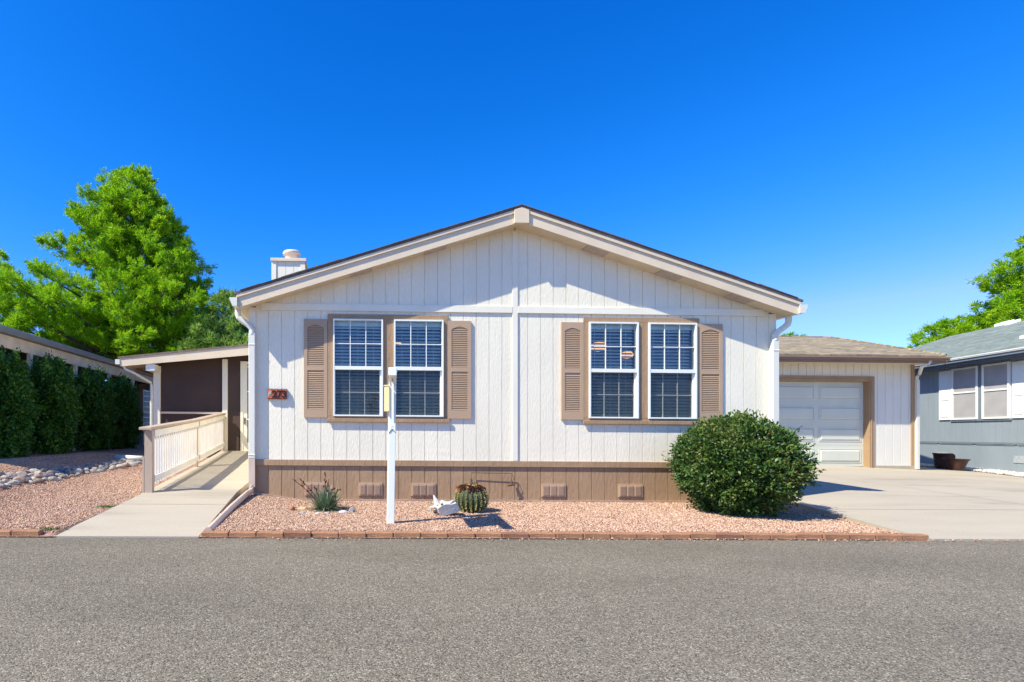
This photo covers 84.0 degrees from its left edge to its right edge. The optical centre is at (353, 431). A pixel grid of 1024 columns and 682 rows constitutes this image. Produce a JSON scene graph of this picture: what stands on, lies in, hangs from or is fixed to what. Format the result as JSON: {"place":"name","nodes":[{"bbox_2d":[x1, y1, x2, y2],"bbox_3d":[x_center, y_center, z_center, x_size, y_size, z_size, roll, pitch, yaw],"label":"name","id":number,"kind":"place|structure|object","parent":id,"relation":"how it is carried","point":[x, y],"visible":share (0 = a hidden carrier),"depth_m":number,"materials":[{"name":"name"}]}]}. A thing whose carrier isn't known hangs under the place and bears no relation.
{"place":"outdoors","nodes":[
{"label":"outdoors","id":0,"kind":"place"},
{"bbox_2d":[53,451,248,537],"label":"walkway ramp","id":1,"kind":"structure","parent":0,"point":[188,503],"depth_m":7.25,"materials":[{"name":"concrete"}]},
{"bbox_2d":[139,413,225,492],"bbox_3d":[-3.196,0.232,10.870,0.199,1.428,5.820,0,0,-3],"label":"ramp railing","id":2,"kind":"object","parent":1,"relation":"on","point":[171,448],"visible":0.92,"depth_m":9.50,"materials":[{"name":"beige paint"}]},
{"bbox_2d":[0,444,1023,541],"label":"gravel ground","id":3,"kind":"structure","parent":0,"point":[138,450],"depth_m":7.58,"materials":[{"name":"brown gravel"}]},
{"bbox_2d":[0,483,7,488],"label":"river rock","id":4,"kind":"object","parent":3,"relation":"on","point":[3,486],"visible":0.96,"depth_m":7.96,"materials":[{"name":"grey stone"}]},
{"bbox_2d":[0,529,14,536],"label":"edging brick","id":5,"kind":"object","parent":3,"relation":"on","point":[5,532],"visible":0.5,"depth_m":5.84,"materials":[{"name":"brown brick"}]},
{"bbox_2d":[4,472,16,476],"bbox_3d":[-5.428,0.694,8.600,0.179,0.094,0.115,18,-26,-33],"label":"river rock","id":6,"kind":"object","parent":3,"relation":"on","point":[9,474],"visible":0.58,"depth_m":8.56,"materials":[{"name":"beige stone"}]},
{"bbox_2d":[7,480,19,484],"bbox_3d":[-5.181,0.779,8.274,0.179,0.094,0.115,-5,16,-38],"label":"river rock","id":7,"kind":"object","parent":3,"relation":"on","point":[14,482],"visible":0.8,"depth_m":8.25,"materials":[{"name":"grey stone"}]},
{"bbox_2d":[13,476,25,482],"bbox_3d":[-5.202,0.749,8.467,0.157,0.126,0.214,5,9,-11],"label":"river rock","id":8,"kind":"object","parent":3,"relation":"on","point":[21,479],"visible":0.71,"depth_m":8.41,"materials":[{"name":"beige stone"}]},
{"bbox_2d":[0,345,40,457],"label":"hedge shrub","id":9,"kind":"object","parent":3,"relation":"on","point":[18,392],"visible":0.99,"depth_m":10.96,"materials":[{"name":"green plant"}]},
{"bbox_2d":[12,529,43,537],"bbox_3d":[-3.537,1.107,5.900,0.292,0.094,0.100,0,1,-2],"label":"edging brick","id":10,"kind":"object","parent":3,"relation":"on","point":[26,533],"visible":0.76,"depth_m":5.85,"materials":[{"name":"brown brick"}]},
{"bbox_2d":[32,474,42,477],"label":"river rock","id":11,"kind":"object","parent":3,"relation":"on","point":[38,476],"visible":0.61,"depth_m":8.90,"materials":[{"name":"beige stone"}]},
{"bbox_2d":[33,478,42,482],"bbox_3d":[-5.046,0.788,8.678,0.133,0.095,0.183,-3,3,14],"label":"river rock","id":12,"kind":"object","parent":3,"relation":"on","point":[38,480],"visible":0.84,"depth_m":8.63,"materials":[{"name":"beige stone"}]},
{"bbox_2d":[0,247,90,376],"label":"pine tree","id":13,"kind":"object","parent":3,"relation":"on","point":[13,320],"visible":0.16,"depth_m":19.02,"materials":[{"name":"green plant"}]},
{"bbox_2d":[42,473,54,477],"bbox_3d":[-5.141,0.742,9.134,0.179,0.120,0.238,-7,0,40],"label":"river rock","id":14,"kind":"object","parent":3,"relation":"on","point":[46,475],"visible":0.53,"depth_m":9.07,"materials":[{"name":"grey stone"}]},
{"bbox_2d":[35,526,67,530],"bbox_3d":[-3.385,1.069,6.044,0.375,0.044,0.272,0,0,26],"label":"weed","id":15,"kind":"object","parent":3,"relation":"on","point":[52,529],"visible":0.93,"depth_m":6.03,"materials":[{"name":"green plant"}]},
{"bbox_2d":[48,476,58,480],"bbox_3d":[-5.001,0.788,9.055,0.115,0.094,0.179,8,-3,41],"label":"river rock","id":16,"kind":"object","parent":3,"relation":"on","point":[52,478],"visible":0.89,"depth_m":9.02,"materials":[{"name":"grey stone"}]},
{"bbox_2d":[27,351,83,454],"bbox_3d":[-7.271,-0.685,13.127,1.102,2.601,1.898,0,0,-1],"label":"hedge shrub","id":17,"kind":"object","parent":3,"relation":"on","point":[56,387],"visible":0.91,"depth_m":12.79,"materials":[{"name":"green plant"}]},
{"bbox_2d":[0,324,152,453],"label":"neighbour carport","id":18,"kind":"object","parent":3,"relation":"on","point":[32,345],"visible":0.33,"depth_m":14.90,"materials":[{"name":"grey"}]},
{"bbox_2d":[71,468,82,472],"bbox_3d":[-5.096,0.726,9.994,0.183,0.111,0.236,-6,-1,20],"label":"river rock","id":19,"kind":"object","parent":3,"relation":"on","point":[76,470],"visible":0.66,"depth_m":9.95,"materials":[{"name":"grey stone"}]},
{"bbox_2d":[89,469,98,473],"bbox_3d":[-4.926,0.756,10.312,0.179,0.094,0.115,16,-15,-13],"label":"river rock","id":20,"kind":"object","parent":3,"relation":"on","point":[93,471],"visible":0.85,"depth_m":10.28,"materials":[{"name":"grey stone"}]},
{"bbox_2d":[90,462,98,466],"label":"river rock","id":21,"kind":"object","parent":3,"relation":"on","point":[94,464],"visible":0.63,"depth_m":10.88,"materials":[{"name":"grey stone"}]},
{"bbox_2d":[72,364,120,450],"bbox_3d":[-7.331,-0.667,15.327,1.126,2.516,2.136,0,0,-1],"label":"hedge shrub","id":22,"kind":"object","parent":3,"relation":"on","point":[97,423],"visible":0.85,"depth_m":15.00,"materials":[{"name":"green plant"}]},
{"bbox_2d":[93,504,115,507],"bbox_3d":[-3.314,0.990,7.280,0.422,0.041,0.210,0,0,-1],"label":"weed","id":23,"kind":"object","parent":3,"relation":"on","point":[106,506],"visible":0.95,"depth_m":7.26,"materials":[{"name":"green plant"}]},
{"bbox_2d":[0,162,220,444],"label":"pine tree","id":24,"kind":"object","parent":3,"relation":"on","point":[156,308],"visible":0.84,"depth_m":20.48,"materials":[{"name":"green plant"}]},
{"bbox_2d":[116,464,125,467],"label":"river rock","id":25,"kind":"object","parent":3,"relation":"on","point":[120,465],"visible":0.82,"depth_m":11.24,"materials":[{"name":"beige stone"}]},
{"bbox_2d":[104,372,143,448],"bbox_3d":[-7.358,-0.660,17.282,1.075,2.497,2.359,0,0,-1],"label":"hedge shrub","id":26,"kind":"object","parent":3,"relation":"on","point":[127,423],"visible":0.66,"depth_m":17.00,"materials":[{"name":"green plant"}]},
{"bbox_2d":[114,455,143,460],"bbox_3d":[-5.152,0.594,12.467,0.745,0.132,0.116,0,0,18],"label":"drain pipe","id":27,"kind":"object","parent":3,"relation":"on","point":[133,457],"visible":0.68,"depth_m":12.41,"materials":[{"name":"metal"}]},
{"bbox_2d":[128,462,137,466],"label":"river rock","id":28,"kind":"object","parent":3,"relation":"on","point":[133,464],"visible":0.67,"depth_m":11.68,"materials":[{"name":"beige stone"}]},
{"bbox_2d":[143,389,149,445],"bbox_3d":[-7.828,-0.529,20.811,0.042,2.100,1.250,0,0,-1],"label":"trellis","id":29,"kind":"object","parent":3,"relation":"on","point":[147,408],"visible":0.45,"depth_m":20.51,"materials":[{"name":"plastic"}]},
{"bbox_2d":[115,344,248,457],"bbox_3d":[-3.859,-0.739,16.351,4.038,2.995,6.140,0,0,-1],"label":"covered porch","id":30,"kind":"object","parent":3,"relation":"on","point":[192,383],"visible":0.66,"depth_m":13.81,"materials":[{"name":"beige paint"}]},
{"bbox_2d":[240,361,248,450],"bbox_3d":[-2.394,-0.648,13.842,0.977,2.288,0.060,0,0,-1],"label":"door","id":31,"kind":"structure","parent":30,"relation":"in","point":[244,368],"depth_m":13.83,"materials":[{"name":"white paint"}]},
{"bbox_2d":[170,286,248,350],"bbox_3d":[-4.833,-2.512,20.616,3.974,6.118,3.842,0,0,-1],"label":"conifer tree","id":32,"kind":"object","parent":3,"relation":"on","point":[230,331],"visible":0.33,"depth_m":19.89,"materials":[{"name":"green plant"}]},
{"bbox_2d":[201,531,229,537],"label":"edging brick","id":33,"kind":"object","parent":3,"relation":"on","point":[216,534],"visible":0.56,"depth_m":5.89,"materials":[{"name":"brown brick"}]},
{"bbox_2d":[229,531,256,537],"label":"edging brick","id":34,"kind":"object","parent":3,"relation":"on","point":[242,534],"visible":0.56,"depth_m":5.89,"materials":[{"name":"brown brick"}]},
{"bbox_2d":[257,531,283,538],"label":"edging brick","id":35,"kind":"object","parent":3,"relation":"on","point":[269,534],"visible":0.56,"depth_m":5.89,"materials":[{"name":"brown brick"}]},
{"bbox_2d":[284,530,311,538],"bbox_3d":[-0.611,1.134,5.953,0.292,0.094,0.100,0,2,-1],"label":"edging brick","id":36,"kind":"object","parent":3,"relation":"on","point":[296,534],"visible":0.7,"depth_m":5.90,"materials":[{"name":"brown brick"}]},
{"bbox_2d":[293,472,351,512],"bbox_3d":[-0.386,0.833,7.641,0.724,0.552,0.717,0,0,44],"label":"red yucca","id":37,"kind":"object","parent":3,"relation":"on","point":[327,500],"visible":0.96,"depth_m":7.58,"materials":[{"name":"green plant"}]},
{"bbox_2d":[312,531,338,538],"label":"edging brick","id":38,"kind":"object","parent":3,"relation":"on","point":[324,534],"visible":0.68,"depth_m":5.92,"materials":[{"name":"brown brick"}]},
{"bbox_2d":[339,531,365,538],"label":"edging brick","id":39,"kind":"object","parent":3,"relation":"on","point":[352,533],"visible":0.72,"depth_m":5.92,"materials":[{"name":"brown brick"}]},
{"bbox_2d":[366,531,392,538],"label":"edging brick","id":40,"kind":"object","parent":3,"relation":"on","point":[379,533],"visible":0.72,"depth_m":5.93,"materials":[{"name":"brown brick"}]},
{"bbox_2d":[383,367,396,523],"bbox_3d":[0.439,0.199,6.113,0.165,1.870,1.102,0,0,0],"label":"sign post","id":41,"kind":"object","parent":3,"relation":"on","point":[390,398],"visible":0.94,"depth_m":6.57,"materials":[{"name":"white plastic"}]},
{"bbox_2d":[393,531,420,538],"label":"edging brick","id":42,"kind":"object","parent":3,"relation":"on","point":[407,534],"visible":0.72,"depth_m":5.93,"materials":[{"name":"brown brick"}]},
{"bbox_2d":[420,531,447,538],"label":"edging brick","id":43,"kind":"object","parent":3,"relation":"on","point":[435,534],"visible":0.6,"depth_m":5.94,"materials":[{"name":"brown brick"}]},
{"bbox_2d":[429,495,460,515],"bbox_3d":[1.200,0.978,7.237,0.402,0.280,0.248,0,0,-1],"label":"cow skull","id":44,"kind":"object","parent":3,"relation":"on","point":[442,508],"visible":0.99,"depth_m":7.15},
{"bbox_2d":[447,531,474,538],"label":"edging brick","id":45,"kind":"object","parent":3,"relation":"on","point":[461,534],"visible":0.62,"depth_m":5.95,"materials":[{"name":"brown brick"}]},
{"bbox_2d":[453,484,489,512],"bbox_3d":[1.634,0.934,7.586,0.517,0.416,0.515,0,0,-1],"label":"barrel cactus","id":46,"kind":"object","parent":3,"relation":"on","point":[471,498],"visible":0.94,"depth_m":7.42,"materials":[{"name":"green plant"}]},
{"bbox_2d":[474,531,501,538],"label":"edging brick","id":47,"kind":"object","parent":3,"relation":"on","point":[493,535],"visible":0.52,"depth_m":5.96,"materials":[{"name":"brown brick"}]},
{"bbox_2d":[204,204,807,530],"bbox_3d":[2.369,-1.622,14.943,8.836,5.708,17.623,0,0,-1],"label":"manufactured home","id":48,"kind":"object","parent":3,"relation":"on","point":[512,385],"visible":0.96,"depth_m":8.55,"materials":[{"name":"white"}]},
{"bbox_2d":[267,389,286,398],"bbox_3d":[-1.191,-0.589,8.443,0.298,0.160,0.060,0,0,-1],"label":"number plaque","id":49,"kind":"object","parent":48,"relation":"attached to","point":[276,393],"visible":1,"depth_m":8.42,"materials":[{"name":"red paint"}]},
{"bbox_2d":[333,319,382,415],"bbox_3d":[0.062,-0.999,8.537,0.776,1.516,0.192,0,0,-1],"label":"window","id":50,"kind":"structure","parent":48,"relation":"in","point":[350,324],"depth_m":8.58,"materials":[{"name":"white plastic"}]},
{"bbox_2d":[394,319,443,416],"bbox_3d":[1.007,-0.992,8.558,0.774,1.516,0.192,0,0,-1],"label":"window","id":51,"kind":"structure","parent":48,"relation":"in","point":[407,324],"depth_m":8.60,"materials":[{"name":"white plastic"}]},
{"bbox_2d":[591,332,604,351],"bbox_3d":[4.312,-1.645,9.595,0.280,0.461,0.280,0,0,-1],"label":"ceiling lamp","id":52,"kind":"object","parent":48,"relation":"hanging from","point":[598,345],"visible":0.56,"depth_m":9.50,"materials":[{"name":"beige"}]},
{"bbox_2d":[589,322,638,418],"bbox_3d":[4.080,-0.968,8.624,0.781,1.516,0.192,0,0,-1],"label":"window","id":53,"kind":"structure","parent":48,"relation":"in","point":[594,327],"depth_m":8.66,"materials":[{"name":"white plastic"}]},
{"bbox_2d":[622,330,633,358],"bbox_3d":[5.029,-1.609,10.011,0.220,0.522,0.220,0,0,-1],"label":"ceiling lamp","id":54,"kind":"object","parent":48,"relation":"hanging from","point":[627,348],"visible":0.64,"depth_m":9.98,"materials":[{"name":"beige"}]},
{"bbox_2d":[648,322,696,418],"bbox_3d":[5.016,-0.961,8.644,0.764,1.516,0.192,0,0,-1],"label":"window","id":55,"kind":"structure","parent":48,"relation":"in","point":[655,327],"depth_m":8.68,"materials":[{"name":"white plastic"}]},
{"bbox_2d":[501,532,528,538],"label":"edging brick","id":56,"kind":"object","parent":3,"relation":"on","point":[515,535],"visible":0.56,"depth_m":5.96,"materials":[{"name":"brown brick"}]},
{"bbox_2d":[527,532,555,538],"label":"edging brick","id":57,"kind":"object","parent":3,"relation":"on","point":[542,535],"visible":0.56,"depth_m":5.97,"materials":[{"name":"brown brick"}]},
{"bbox_2d":[554,531,582,539],"bbox_3d":[2.373,1.155,6.021,0.292,0.094,0.100,0,2,-2],"label":"edging brick","id":58,"kind":"object","parent":3,"relation":"on","point":[577,535],"visible":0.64,"depth_m":5.97,"materials":[{"name":"brown brick"}]},
{"bbox_2d":[581,532,609,539],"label":"edging brick","id":59,"kind":"object","parent":3,"relation":"on","point":[596,535],"visible":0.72,"depth_m":5.97,"materials":[{"name":"brown brick"}]},
{"bbox_2d":[607,532,636,539],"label":"edging brick","id":60,"kind":"object","parent":3,"relation":"on","point":[623,534],"visible":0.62,"depth_m":5.98,"materials":[{"name":"brown brick"}]},
{"bbox_2d":[634,532,663,539],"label":"edging brick","id":61,"kind":"object","parent":3,"relation":"on","point":[659,536],"visible":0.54,"depth_m":5.99,"materials":[{"name":"brown brick"}]},
{"bbox_2d":[660,532,689,539],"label":"edging brick","id":62,"kind":"object","parent":3,"relation":"on","point":[677,535],"visible":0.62,"depth_m":6.00,"materials":[{"name":"brown brick"}]},
{"bbox_2d":[686,532,716,539],"bbox_3d":[3.865,1.166,6.055,0.292,0.094,0.100,1,1,-1],"label":"edging brick","id":63,"kind":"object","parent":3,"relation":"on","point":[709,535],"visible":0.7,"depth_m":6.01,"materials":[{"name":"brown brick"}]},
{"bbox_2d":[713,532,743,539],"bbox_3d":[4.164,1.174,6.060,0.292,0.094,0.100,1,1,0],"label":"edging brick","id":64,"kind":"object","parent":3,"relation":"on","point":[728,535],"visible":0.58,"depth_m":6.01,"materials":[{"name":"brown brick"}]},
{"bbox_2d":[660,408,825,517],"bbox_3d":[5.355,0.433,7.614,1.832,1.540,1.886,0,0,-1],"label":"round shrub","id":65,"kind":"object","parent":3,"relation":"on","point":[709,463],"visible":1,"depth_m":7.19,"materials":[{"name":"green plant"}]},
{"bbox_2d":[741,533,769,539],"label":"edging brick","id":66,"kind":"object","parent":3,"relation":"on","point":[757,536],"visible":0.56,"depth_m":6.01,"materials":[{"name":"brown brick"}]},
{"bbox_2d":[767,533,795,539],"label":"edging brick","id":67,"kind":"object","parent":3,"relation":"on","point":[782,536],"visible":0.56,"depth_m":6.02,"materials":[{"name":"brown brick"}]},
{"bbox_2d":[779,331,806,335],"bbox_3d":[24.924,-2.463,31.000,2.737,6.692,2.570,0,0,-17],"label":"tree","id":68,"kind":"object","parent":3,"relation":"on","point":[791,334],"visible":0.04,"depth_m":30.92,"materials":[{"name":"green plant"}]},
{"bbox_2d":[791,532,821,539],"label":"edging brick","id":69,"kind":"object","parent":3,"relation":"on","point":[807,536],"visible":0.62,"depth_m":6.04,"materials":[{"name":"brown brick"}]},
{"bbox_2d":[818,532,849,539],"bbox_3d":[5.358,1.178,6.080,0.292,0.094,0.100,1,1,-2],"label":"edging brick","id":70,"kind":"object","parent":3,"relation":"on","point":[833,535],"visible":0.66,"depth_m":6.03,"materials":[{"name":"brown brick"}]},
{"bbox_2d":[846,533,875,540],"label":"edging brick","id":71,"kind":"object","parent":3,"relation":"on","point":[863,536],"visible":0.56,"depth_m":6.04,"materials":[{"name":"brown brick"}]},
{"bbox_2d":[870,533,901,540],"bbox_3d":[5.954,1.189,6.093,0.292,0.094,0.100,0,-1,0],"label":"edging brick","id":72,"kind":"object","parent":3,"relation":"on","point":[884,536],"visible":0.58,"depth_m":6.04,"materials":[{"name":"brown brick"}]},
{"bbox_2d":[895,533,928,540],"bbox_3d":[6.253,1.192,6.099,0.292,0.094,0.100,0,-1,0],"label":"edging brick","id":73,"kind":"object","parent":3,"relation":"on","point":[920,537],"visible":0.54,"depth_m":6.05,"materials":[{"name":"brown brick"}]},
{"bbox_2d":[906,316,980,347],"bbox_3d":[28.737,-2.343,26.243,3.664,6.512,3.218,0,0,-1],"label":"bushy tree","id":74,"kind":"object","parent":3,"relation":"on","point":[917,337],"visible":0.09,"depth_m":26.29,"materials":[{"name":"green plant"}]},
{"bbox_2d":[935,314,996,444],"bbox_3d":[30.667,-2.486,26.823,3.345,6.842,3.297,0,0,-1],"label":"bushy tree","id":75,"kind":"object","parent":3,"relation":"on","point":[975,320],"depth_m":26.30,"materials":[{"name":"green plant"}]},
{"bbox_2d":[911,319,1023,476],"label":"blue house","id":76,"kind":"structure","parent":3,"relation":"on","point":[971,392],"depth_m":14.95,"materials":[{"name":"blue wood"}]},
{"bbox_2d":[951,366,977,419],"bbox_3d":[17.023,-1.068,15.161,0.049,1.450,0.844,0,0,14],"label":"window","id":77,"kind":"structure","parent":76,"relation":"in","point":[964,381],"depth_m":15.16,"materials":[{"name":"white plastic"}]},
{"bbox_2d":[981,361,1010,418],"bbox_3d":[16.796,-1.070,14.234,0.049,1.450,0.790,0,0,14],"label":"window","id":78,"kind":"structure","parent":76,"relation":"in","point":[996,377],"depth_m":14.21,"materials":[{"name":"white plastic"}]},
{"bbox_2d":[919,232,1023,339],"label":"tree","id":79,"kind":"object","parent":3,"relation":"on","point":[1008,305],"visible":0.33,"depth_m":24.77,"materials":[{"name":"green plant"}]},
{"bbox_2d":[0,537,1023,681],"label":"road","id":80,"kind":"structure","parent":0,"point":[271,610],"depth_m":3.56,"materials":[{"name":"grey asphalt"}]},
{"bbox_2d":[0,0,1023,380],"label":"sky","id":81,"kind":"structure","parent":0,"point":[860,162],"materials":[{"name":"blue"}]},
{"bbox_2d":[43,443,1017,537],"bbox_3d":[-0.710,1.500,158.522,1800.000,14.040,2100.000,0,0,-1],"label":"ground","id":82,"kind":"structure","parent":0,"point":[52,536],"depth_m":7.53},
{"bbox_2d":[789,466,1023,540],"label":"driveway","id":83,"kind":"structure","parent":0,"point":[874,497],"depth_m":8.51,"materials":[{"name":"concrete"}]},
{"bbox_2d":[778,336,951,469],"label":"garage","id":84,"kind":"structure","parent":83,"relation":"on","point":[846,402],"depth_m":13.81,"materials":[{"name":"white wood"}]},
{"bbox_2d":[779,382,862,466],"bbox_3d":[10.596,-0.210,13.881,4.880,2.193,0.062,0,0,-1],"label":"garage door","id":85,"kind":"structure","parent":84,"relation":"in","point":[829,414],"depth_m":13.90,"materials":[{"name":"white metal"}]},
{"bbox_2d":[932,453,955,468],"bbox_3d":[16.271,0.797,15.008,0.441,0.427,0.441,0,0,-1],"label":"clay planter","id":86,"kind":"object","parent":83,"relation":"on","point":[939,461],"visible":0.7,"depth_m":14.91,"materials":[{"name":"brown ceramic"}]},
{"bbox_2d":[943,458,970,470],"bbox_3d":[15.878,0.856,14.334,0.491,0.306,0.491,3,0,-1],"label":"clay planter","id":87,"kind":"object","parent":83,"relation":"on","point":[955,464],"visible":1,"depth_m":14.22,"materials":[{"name":"brown ceramic"}]},
{"bbox_2d":[920,463,1023,476],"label":"white gravel","id":88,"kind":"structure","parent":0,"point":[1006,472],"depth_m":13.92,"materials":[{"name":"white gravel"}]}
]}

